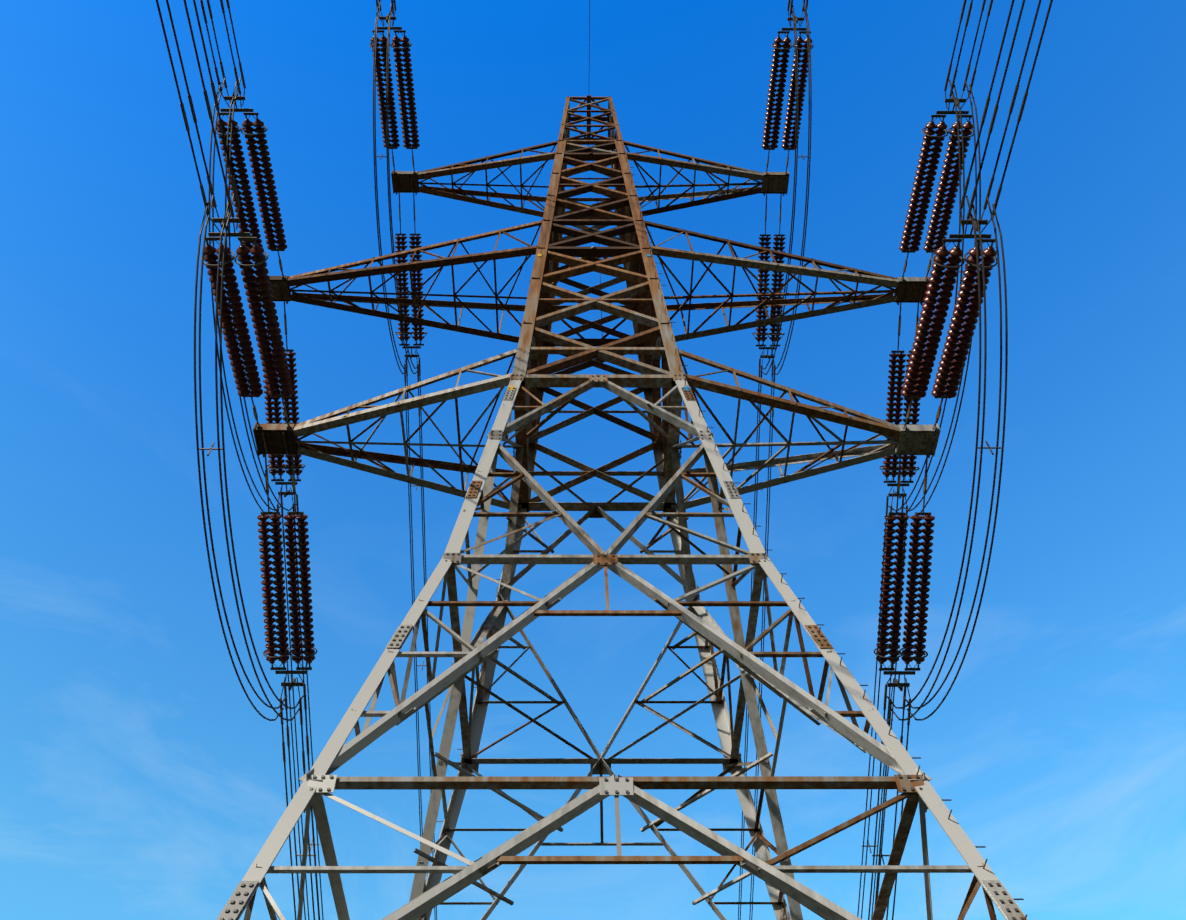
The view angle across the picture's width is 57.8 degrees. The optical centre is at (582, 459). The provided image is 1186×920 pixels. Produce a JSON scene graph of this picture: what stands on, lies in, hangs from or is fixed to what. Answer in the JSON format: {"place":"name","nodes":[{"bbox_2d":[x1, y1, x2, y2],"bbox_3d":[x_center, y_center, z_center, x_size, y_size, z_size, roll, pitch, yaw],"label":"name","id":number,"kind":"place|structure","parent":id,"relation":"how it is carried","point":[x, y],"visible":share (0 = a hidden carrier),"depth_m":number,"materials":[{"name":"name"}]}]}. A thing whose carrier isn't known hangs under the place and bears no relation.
{"place":"outdoors","nodes":[
{"label":"outdoors","id":0,"kind":"place"},
{"bbox_2d":[0,0,1185,919],"label":"sky","id":1,"kind":"structure","parent":0,"point":[140,778],"materials":[{"name":"blue"}]},
{"label":"field","id":2,"kind":"structure","parent":0,"visible":0},
{"bbox_2d":[156,0,1052,919],"bbox_3d":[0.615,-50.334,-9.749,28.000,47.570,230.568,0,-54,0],"label":"transmission tower","id":3,"kind":"structure","parent":2,"relation":"on","point":[534,376],"depth_m":25.28,"materials":[{"name":"metal"}]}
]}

